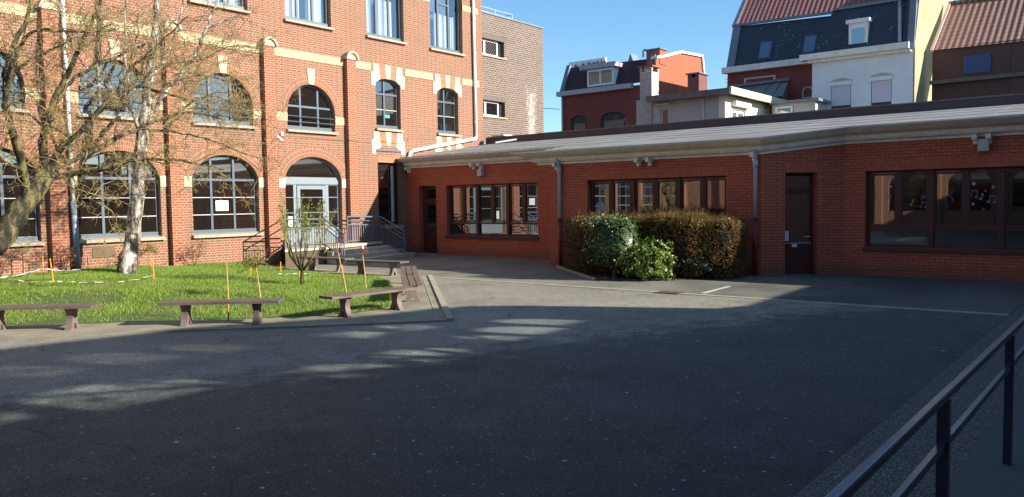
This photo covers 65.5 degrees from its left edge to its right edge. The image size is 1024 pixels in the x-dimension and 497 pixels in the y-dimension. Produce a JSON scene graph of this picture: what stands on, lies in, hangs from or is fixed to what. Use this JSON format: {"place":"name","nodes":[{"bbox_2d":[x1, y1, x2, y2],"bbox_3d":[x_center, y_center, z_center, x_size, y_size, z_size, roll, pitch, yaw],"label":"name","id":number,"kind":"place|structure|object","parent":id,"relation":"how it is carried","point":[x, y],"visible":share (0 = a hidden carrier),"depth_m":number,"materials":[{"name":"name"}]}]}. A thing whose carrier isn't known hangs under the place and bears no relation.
{"place":"outdoors","nodes":[
{"label":"outdoors","id":0,"kind":"place"},
{"bbox_2d":[0,261,396,324],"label":"lawn ground","id":1,"kind":"structure","parent":0,"point":[130,316],"depth_m":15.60,"materials":[{"name":"green plant"}]},
{"bbox_2d":[0,258,11,275],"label":"red leaved shrub","id":2,"kind":"object","parent":1,"relation":"on","point":[3,265],"visible":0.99,"depth_m":20.35,"materials":[{"name":"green plant"}]},
{"bbox_2d":[0,269,40,277],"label":"barrier tape","id":3,"kind":"object","parent":1,"relation":"on","point":[19,274],"visible":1,"depth_m":19.62,"materials":[{"name":"white plastic"}]},
{"bbox_2d":[7,244,35,273],"bbox_3d":[-12.740,0.324,20.773,0.609,0.911,0.555,-2,3,-14],"label":"staked sapling","id":4,"kind":"object","parent":1,"relation":"on","point":[24,252],"visible":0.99,"depth_m":20.81,"materials":[{"name":"brown plant"}]},
{"bbox_2d":[49,258,54,284],"bbox_3d":[-10.253,0.554,17.754,0.086,0.672,0.024,-4,4,-40],"label":"orange stake","id":5,"kind":"object","parent":1,"relation":"on","point":[51,271],"visible":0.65,"depth_m":17.74,"materials":[{"name":"orange wood"}]},
{"bbox_2d":[49,240,81,270],"bbox_3d":[-12.189,0.201,21.662,0.753,0.898,0.882,-3,4,-39],"label":"red leaved shrub","id":6,"kind":"object","parent":1,"relation":"on","point":[67,259],"visible":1,"depth_m":21.60,"materials":[{"name":"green plant"}]},
{"bbox_2d":[16,275,152,282],"bbox_3d":[-10.260,0.727,18.275,3.492,0.102,1.356,-1,3,1],"label":"barrier tape","id":7,"kind":"object","parent":1,"relation":"on","point":[76,281],"visible":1,"depth_m":18.20,"materials":[{"name":"white plastic"}]},
{"bbox_2d":[138,239,151,257],"bbox_3d":[-10.817,0.070,23.007,0.712,0.954,0.717,-3,4,-29],"label":"red leaved shrub","id":8,"kind":"object","parent":1,"relation":"on","point":[141,244],"visible":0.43,"depth_m":22.99,"materials":[{"name":"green plant"}]},
{"bbox_2d":[143,243,159,266],"bbox_3d":[-10.450,0.223,23.074,0.482,0.776,0.457,-3,4,-37],"label":"staked sapling","id":9,"kind":"object","parent":1,"relation":"on","point":[153,248],"visible":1,"depth_m":23.04,"materials":[{"name":"plant"}]},
{"bbox_2d":[0,0,305,262],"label":"curly tree","id":10,"kind":"object","parent":1,"relation":"on","point":[24,203],"visible":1,"depth_m":15.86,"materials":[{"name":"brown plant"}]},
{"bbox_2d":[48,0,274,273],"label":"birch tree","id":11,"kind":"object","parent":1,"relation":"on","point":[130,262],"visible":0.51,"depth_m":21.27,"materials":[{"name":"white plant"}]},
{"bbox_2d":[179,240,207,264],"bbox_3d":[-9.725,0.131,24.361,0.758,0.838,0.930,2,4,39],"label":"red leaved shrub","id":12,"kind":"object","parent":1,"relation":"on","point":[196,255],"visible":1,"depth_m":24.39,"materials":[{"name":"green plant"}]},
{"bbox_2d":[237,245,272,297],"bbox_3d":[-5.128,0.490,15.884,0.732,1.120,0.685,-2,3,-13],"label":"staked sapling","id":13,"kind":"object","parent":1,"relation":"on","point":[248,262],"visible":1,"depth_m":15.88,"materials":[{"name":"plant"}]},
{"bbox_2d":[276,191,336,284],"bbox_3d":[-4.695,-0.222,18.316,1.411,2.252,1.265,-2,3,-18],"label":"multi stem shrub","id":14,"kind":"object","parent":1,"relation":"on","point":[302,267],"visible":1,"depth_m":18.29,"materials":[{"name":"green plant"}]},
{"bbox_2d":[319,236,346,291],"bbox_3d":[-3.642,0.404,16.363,0.448,1.331,0.596,2,4,39],"label":"staked sapling","id":15,"kind":"object","parent":1,"relation":"on","point":[340,250],"visible":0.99,"depth_m":16.38,"materials":[{"name":"brown wood"}]},
{"bbox_2d":[350,244,369,287],"bbox_3d":[-3.397,0.441,18.153,0.381,1.129,0.404,2,4,39],"label":"staked sapling","id":16,"kind":"object","parent":1,"relation":"on","point":[362,247],"visible":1,"depth_m":18.16,"materials":[{"name":"brown wood"}]},
{"bbox_2d":[0,268,446,337],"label":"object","id":17,"kind":"structure","parent":0,"point":[422,311],"depth_m":13.40,"materials":[{"name":"concrete"}]},
{"bbox_2d":[0,303,101,330],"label":"plank bench","id":18,"kind":"object","parent":17,"relation":"on","point":[71,311],"visible":0.98,"depth_m":12.88,"materials":[{"name":"brown wood"}]},
{"bbox_2d":[157,298,283,326],"bbox_3d":[-4.832,1.078,13.253,1.960,0.430,0.386,-1,3,-3],"label":"plank bench","id":19,"kind":"object","parent":17,"relation":"on","point":[185,307],"visible":0.98,"depth_m":13.14,"materials":[{"name":"brown wood"}]},
{"bbox_2d":[226,261,228,320],"bbox_3d":[-4.879,0.750,13.660,0.032,1.070,0.036,2,4,39],"label":"stake","id":20,"kind":"object","parent":17,"relation":"on","point":[227,292],"visible":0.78,"depth_m":13.66,"materials":[{"name":"brown wood"}]},
{"bbox_2d":[298,256,353,271],"bbox_3d":[-5.577,0.481,23.859,1.960,0.430,0.386,1,4,33],"label":"plank bench","id":21,"kind":"object","parent":17,"relation":"on","point":[313,265],"visible":0.81,"depth_m":23.60,"materials":[{"name":"brown wood"}]},
{"bbox_2d":[319,286,418,317],"bbox_3d":[-2.532,0.982,14.349,0.386,0.430,1.960,2,4,42],"label":"plank bench","id":22,"kind":"object","parent":17,"relation":"on","point":[346,297],"visible":0.95,"depth_m":14.14,"materials":[{"name":"brown wood"}]},
{"bbox_2d":[346,259,408,275],"bbox_3d":[-3.764,0.549,22.206,1.960,0.430,0.386,1,4,31],"label":"plank bench","id":23,"kind":"object","parent":17,"relation":"on","point":[393,266],"visible":0.9,"depth_m":22.02,"materials":[{"name":"brown wood"}]},
{"bbox_2d":[401,266,417,275],"bbox_3d":[-2.473,0.708,19.112,0.386,0.430,1.960,-1,3,-8],"label":"plank bench","id":24,"kind":"object","parent":17,"relation":"on","point":[408,270],"visible":0.38,"depth_m":18.68,"materials":[{"name":"brown wood"}]},
{"bbox_2d":[401,275,422,301],"bbox_3d":[-2.093,0.849,16.561,0.386,0.430,1.960,-1,3,-9],"label":"plank bench","id":25,"kind":"object","parent":17,"relation":"on","point":[408,280],"visible":0.81,"depth_m":15.96,"materials":[{"name":"brown wood"}]},
{"bbox_2d":[0,267,1023,496],"bbox_3d":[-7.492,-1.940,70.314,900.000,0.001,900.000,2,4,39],"label":"courtyard ground","id":26,"kind":"structure","parent":0,"point":[498,389],"depth_m":8.09,"materials":[{"name":"grey asphalt"}]},
{"bbox_2d":[0,0,483,275],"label":"old brick school","id":27,"kind":"object","parent":26,"relation":"on","point":[387,83],"visible":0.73,"depth_m":26.91,"materials":[{"name":"red brick"}]},
{"bbox_2d":[0,52,29,112],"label":"window","id":28,"kind":"structure","parent":27,"relation":"in","point":[16,81],"depth_m":21.05,"materials":[{"name":"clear glass"}]},
{"bbox_2d":[0,148,45,246],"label":"window","id":29,"kind":"structure","parent":27,"relation":"in","point":[29,233],"depth_m":21.14,"materials":[{"name":"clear glass"}]},
{"bbox_2d":[77,60,151,120],"bbox_3d":[-11.464,-4.586,22.989,0.360,1.716,2.220,2,4,39],"label":"window","id":30,"kind":"structure","parent":27,"relation":"in","point":[89,106],"depth_m":22.90,"materials":[{"name":"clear glass"}]},
{"bbox_2d":[77,151,165,243],"bbox_3d":[-11.413,-1.522,23.172,0.360,2.636,2.500,2,4,39],"label":"window","id":31,"kind":"structure","parent":27,"relation":"in","point":[88,230],"depth_m":23.09,"materials":[{"name":"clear glass"}]},
{"bbox_2d":[188,0,250,13],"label":"window","id":32,"kind":"structure","parent":27,"relation":"in","point":[234,7],"depth_m":25.69,"materials":[{"name":"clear glass"}]},
{"bbox_2d":[192,74,256,128],"bbox_3d":[-9.323,-4.769,25.637,0.360,1.716,2.240,2,4,39],"label":"window","id":33,"kind":"structure","parent":27,"relation":"in","point":[228,119],"depth_m":25.70,"materials":[{"name":"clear glass"}]},
{"bbox_2d":[192,155,263,237],"bbox_3d":[-9.278,-1.704,25.813,0.360,2.636,2.500,2,4,39],"label":"window","id":34,"kind":"structure","parent":27,"relation":"in","point":[210,219],"depth_m":25.92,"materials":[{"name":"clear glass"}]},
{"bbox_2d":[284,0,334,30],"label":"window","id":35,"kind":"structure","parent":27,"relation":"in","point":[303,12],"depth_m":28.48,"materials":[{"name":"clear glass"}]},
{"bbox_2d":[296,186,326,242],"bbox_3d":[-7.177,-1.235,28.589,0.130,2.040,1.240,2,4,39],"label":"door","id":36,"kind":"structure","parent":27,"relation":"in","point":[314,193],"depth_m":28.61,"materials":[{"name":"white glass"}]},
{"bbox_2d":[286,85,338,134],"bbox_3d":[-7.163,-4.953,28.308,0.360,1.716,2.180,2,4,39],"label":"window","id":37,"kind":"structure","parent":27,"relation":"in","point":[311,111],"depth_m":28.41,"materials":[{"name":"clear glass"}]},
{"bbox_2d":[366,0,406,44],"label":"window","id":38,"kind":"structure","parent":27,"relation":"in","point":[378,12],"depth_m":31.21,"materials":[{"name":"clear glass"}]},
{"bbox_2d":[375,80,403,131],"bbox_3d":[-4.872,-5.589,31.125,0.360,2.016,1.400,2,4,39],"label":"window","id":39,"kind":"structure","parent":27,"relation":"in","point":[386,91],"depth_m":31.26,"materials":[{"name":"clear glass"}]},
{"bbox_2d":[378,163,404,228],"bbox_3d":[-4.818,-2.074,31.314,0.380,2.576,1.236,2,4,39],"label":"door","id":40,"kind":"structure","parent":27,"relation":"in","point":[387,172],"depth_m":31.44,"materials":[{"name":"clear glass"}]},
{"bbox_2d":[429,0,465,56],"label":"window","id":41,"kind":"structure","parent":27,"relation":"in","point":[441,28],"depth_m":33.90,"materials":[{"name":"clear glass"}]},
{"bbox_2d":[437,88,461,136],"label":"window","id":42,"kind":"structure","parent":27,"relation":"in","point":[445,97],"depth_m":33.89,"materials":[{"name":"clear glass"}]},
{"bbox_2d":[422,275,453,321],"bbox_3d":[-1.721,0.982,17.555,0.286,0.070,8.420,-1,3,-8],"label":"pavement edging","id":43,"kind":"object","parent":26,"relation":"on","point":[445,308],"visible":0.96,"depth_m":15.89,"materials":[{"name":"concrete"}]},
{"bbox_2d":[481,6,543,143],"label":"dark brick block","id":44,"kind":"structure","parent":26,"relation":"on","point":[512,61],"depth_m":42.63,"materials":[{"name":"brown brick"}]},
{"bbox_2d":[482,39,506,59],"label":"window","id":45,"kind":"structure","parent":44,"relation":"in","point":[490,48],"depth_m":41.53,"materials":[{"name":"white glass"}]},
{"bbox_2d":[483,100,507,119],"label":"window","id":46,"kind":"structure","parent":44,"relation":"in","point":[491,109],"depth_m":41.72,"materials":[{"name":"clear glass"}]},
{"bbox_2d":[396,93,1023,281],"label":"red annex","id":47,"kind":"object","parent":26,"relation":"on","point":[929,189],"visible":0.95,"depth_m":20.78,"materials":[{"name":"brick"}]},
{"bbox_2d":[415,186,438,254],"bbox_3d":[-3.306,-1.109,31.354,1.150,2.680,0.520,2,4,39],"label":"door","id":48,"kind":"structure","parent":47,"relation":"in","point":[429,192],"depth_m":31.58,"materials":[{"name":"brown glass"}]},
{"bbox_2d":[445,182,538,239],"bbox_3d":[-0.745,-1.372,29.380,4.500,2.017,0.320,2,4,39],"label":"window","id":49,"kind":"structure","parent":47,"relation":"in","point":[489,211],"depth_m":29.38,"materials":[{"name":"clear glass"}]},
{"bbox_2d":[491,134,511,136],"bbox_3d":[-0.453,-4.983,35.179,0.700,0.065,0.600,2,4,39],"label":"roof vent cover","id":50,"kind":"object","parent":47,"relation":"on","point":[500,135],"visible":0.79,"depth_m":34.94,"materials":[{"name":"white metal"}]},
{"bbox_2d":[495,138,516,142],"bbox_3d":[-0.257,-4.605,34.081,0.932,0.209,0.070,-1,3,-10],"label":"loose board","id":51,"kind":"object","parent":47,"relation":"on","point":[506,140],"visible":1,"depth_m":34.05,"materials":[{"name":"white wood"}]},
{"bbox_2d":[590,176,725,228],"bbox_3d":[4.074,-1.055,22.522,4.274,1.864,0.140,2,4,37],"label":"window","id":52,"kind":"structure","parent":47,"relation":"in","point":[696,192],"depth_m":22.41,"materials":[{"name":"clear glass"}]},
{"bbox_2d":[785,173,812,273],"bbox_3d":[7.459,-0.645,20.800,0.824,2.630,0.110,-1,3,-1],"label":"door","id":53,"kind":"structure","parent":47,"relation":"in","point":[798,186],"depth_m":20.82,"materials":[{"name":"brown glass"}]},
{"bbox_2d":[862,166,1023,254],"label":"window","id":54,"kind":"structure","parent":47,"relation":"in","point":[971,209],"depth_m":19.25,"materials":[{"name":"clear glass"}]},
{"bbox_2d":[433,277,1008,315],"bbox_3d":[2.643,0.945,17.697,14.350,0.050,0.180,2,4,39],"label":"drainage channel","id":55,"kind":"object","parent":26,"relation":"on","point":[748,297],"visible":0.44,"depth_m":15.70,"materials":[{"name":"concrete"}]},
{"bbox_2d":[654,291,684,293],"bbox_3d":[3.369,0.938,17.044,0.560,0.014,0.320,2,4,39],"label":"drain grate","id":56,"kind":"object","parent":55,"relation":"on","point":[671,292],"visible":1,"depth_m":16.99,"materials":[{"name":"metal"}]},
{"bbox_2d":[769,97,830,113],"bbox_3d":[14.069,-3.794,38.845,2.360,6.680,2.000,2,4,39],"label":"cream extension","id":57,"kind":"object","parent":26,"relation":"on","point":[800,105],"visible":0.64,"depth_m":38.01,"materials":[{"name":"white paint"}]},
{"bbox_2d":[775,106,792,113],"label":"window","id":58,"kind":"structure","parent":57,"relation":"in","point":[786,109],"depth_m":38.32,"materials":[{"name":"white paint"}]},
{"bbox_2d":[722,0,917,113],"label":"dark mansard house","id":59,"kind":"structure","parent":26,"relation":"on","point":[763,58],"depth_m":43.41,"materials":[{"name":"black tile"}]},
{"bbox_2d":[799,0,952,108],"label":"white mansard house","id":60,"kind":"structure","parent":26,"relation":"on","point":[872,53],"depth_m":37.52,"materials":[{"name":"paint"}]},
{"bbox_2d":[829,78,851,108],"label":"window","id":61,"kind":"structure","parent":60,"relation":"in","point":[841,87],"depth_m":38.24,"materials":[{"name":"white paint"}]},
{"bbox_2d":[870,73,892,105],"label":"window","id":62,"kind":"structure","parent":60,"relation":"in","point":[881,82],"depth_m":37.09,"materials":[{"name":"white paint"}]},
{"bbox_2d":[794,304,1023,496],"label":"pebble strip","id":63,"kind":"object","parent":26,"relation":"on","point":[889,477],"visible":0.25,"depth_m":6.66,"materials":[{"name":"grey gravel"}]},
{"bbox_2d":[556,47,704,130],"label":"red mansard house","id":64,"kind":"structure","parent":0,"point":[591,92],"depth_m":51.21,"materials":[{"name":"brick"}]},
{"bbox_2d":[572,116,585,129],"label":"window","id":65,"kind":"structure","parent":64,"relation":"in","point":[578,122],"depth_m":52.67,"materials":[{"name":"grey glass"}]},
{"bbox_2d":[601,112,624,127],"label":"window","id":66,"kind":"structure","parent":64,"relation":"in","point":[605,121],"depth_m":51.04,"materials":[{"name":"grey glass"}]},
{"bbox_2d":[609,117,633,126],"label":"bare shrub","id":67,"kind":"object","parent":64,"relation":"attached to","point":[621,122],"visible":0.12,"depth_m":48.69,"materials":[{"name":"plant"}]},
{"bbox_2d":[262,254,1023,313],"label":"apron","id":68,"kind":"object","parent":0,"point":[1000,297],"visible":0.67,"depth_m":18.36,"materials":[{"name":"concrete"}]},
{"bbox_2d":[285,241,414,267],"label":"entrance steps","id":69,"kind":"structure","parent":68,"relation":"on","point":[377,250],"depth_m":27.86,"materials":[{"name":"concrete"}]},
{"bbox_2d":[284,218,344,260],"bbox_3d":[-6.668,-0.295,26.830,1.923,1.510,1.911,-2,3,-15],"label":"entrance railing","id":70,"kind":"object","parent":69,"relation":"on","point":[324,244],"visible":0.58,"depth_m":26.48,"materials":[{"name":"metal"}]},
{"bbox_2d":[347,216,405,252],"bbox_3d":[-5.168,-0.474,30.013,2.159,1.560,0.864,-2,3,-18],"label":"entrance railing","id":71,"kind":"object","parent":69,"relation":"on","point":[380,224],"visible":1,"depth_m":30.06,"materials":[{"name":"metal"}]},
{"bbox_2d":[562,266,748,280],"bbox_3d":[2.885,0.713,21.335,5.950,0.050,3.020,2,4,39],"label":"planting bed","id":72,"kind":"object","parent":68,"relation":"on","point":[608,277],"visible":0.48,"depth_m":20.15,"materials":[{"name":"soil"}]},
{"bbox_2d":[557,265,595,279],"bbox_3d":[1.732,0.659,22.135,0.070,0.060,4.228,-1,3,-9],"label":"bed edging","id":73,"kind":"object","parent":72,"relation":"on","point":[578,273],"visible":1,"depth_m":21.71,"materials":[{"name":"concrete"}]},
{"bbox_2d":[582,211,643,277],"bbox_3d":[2.599,-0.093,20.345,1.488,1.745,1.293,2,4,39],"label":"camellia bush","id":74,"kind":"object","parent":72,"relation":"on","point":[601,245],"visible":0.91,"depth_m":19.94,"materials":[{"name":"green plant"}]},
{"bbox_2d":[615,235,677,280],"bbox_3d":[3.444,0.239,19.955,1.478,1.159,1.422,2,4,39],"label":"green bush","id":75,"kind":"object","parent":72,"relation":"on","point":[645,269],"visible":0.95,"depth_m":19.66,"materials":[{"name":"green plant"}]},
{"bbox_2d":[561,204,752,279],"bbox_3d":[3.482,-0.195,21.120,5.331,2.014,2.147,2,4,39],"label":"clipped hedge","id":76,"kind":"object","parent":72,"relation":"on","point":[690,229],"visible":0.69,"depth_m":20.10,"materials":[{"name":"green plant"}]},
{"bbox_2d":[671,247,719,278],"bbox_3d":[4.601,0.284,20.187,1.478,1.021,1.336,2,4,39],"label":"shaded bush","id":77,"kind":"object","parent":72,"relation":"on","point":[708,266],"visible":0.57,"depth_m":19.77,"materials":[{"name":"green plant"}]},
{"bbox_2d":[702,286,730,292],"bbox_3d":[4.472,0.903,17.470,0.090,0.006,1.552,2,4,36],"label":"painted line","id":78,"kind":"object","parent":68,"relation":"on","point":[716,289],"visible":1,"depth_m":17.47,"materials":[{"name":"white paint"}]},
{"bbox_2d":[619,65,785,124],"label":"grey house","id":79,"kind":"structure","parent":0,"point":[698,100],"depth_m":37.22,"materials":[{"name":"paint"}]},
{"bbox_2d":[661,108,668,122],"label":"window","id":80,"kind":"structure","parent":79,"relation":"in","point":[664,112],"depth_m":37.67,"materials":[{"name":"brown glass"}]},
{"bbox_2d":[732,101,751,116],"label":"window","id":81,"kind":"structure","parent":79,"relation":"in","point":[739,104],"depth_m":36.72,"materials":[{"name":"white paint"}]},
{"bbox_2d":[481,0,956,132],"label":"sky","id":82,"kind":"structure","parent":0,"point":[574,30],"materials":[{"name":"blue"}]},
{"bbox_2d":[930,0,1023,100],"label":"brown tiled house","id":83,"kind":"structure","parent":0,"point":[977,48],"depth_m":36.86,"materials":[{"name":"tile"}]},
{"bbox_2d":[950,380,1023,496],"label":"ramp landing","id":84,"kind":"object","parent":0,"point":[984,471],"depth_m":5.79,"materials":[{"name":"concrete"}]},
{"bbox_2d":[825,314,1023,496],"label":"ramp railing","id":85,"kind":"object","parent":84,"relation":"on","point":[854,481],"visible":1,"depth_m":3.98,"materials":[{"name":"grey metal"}]}
]}

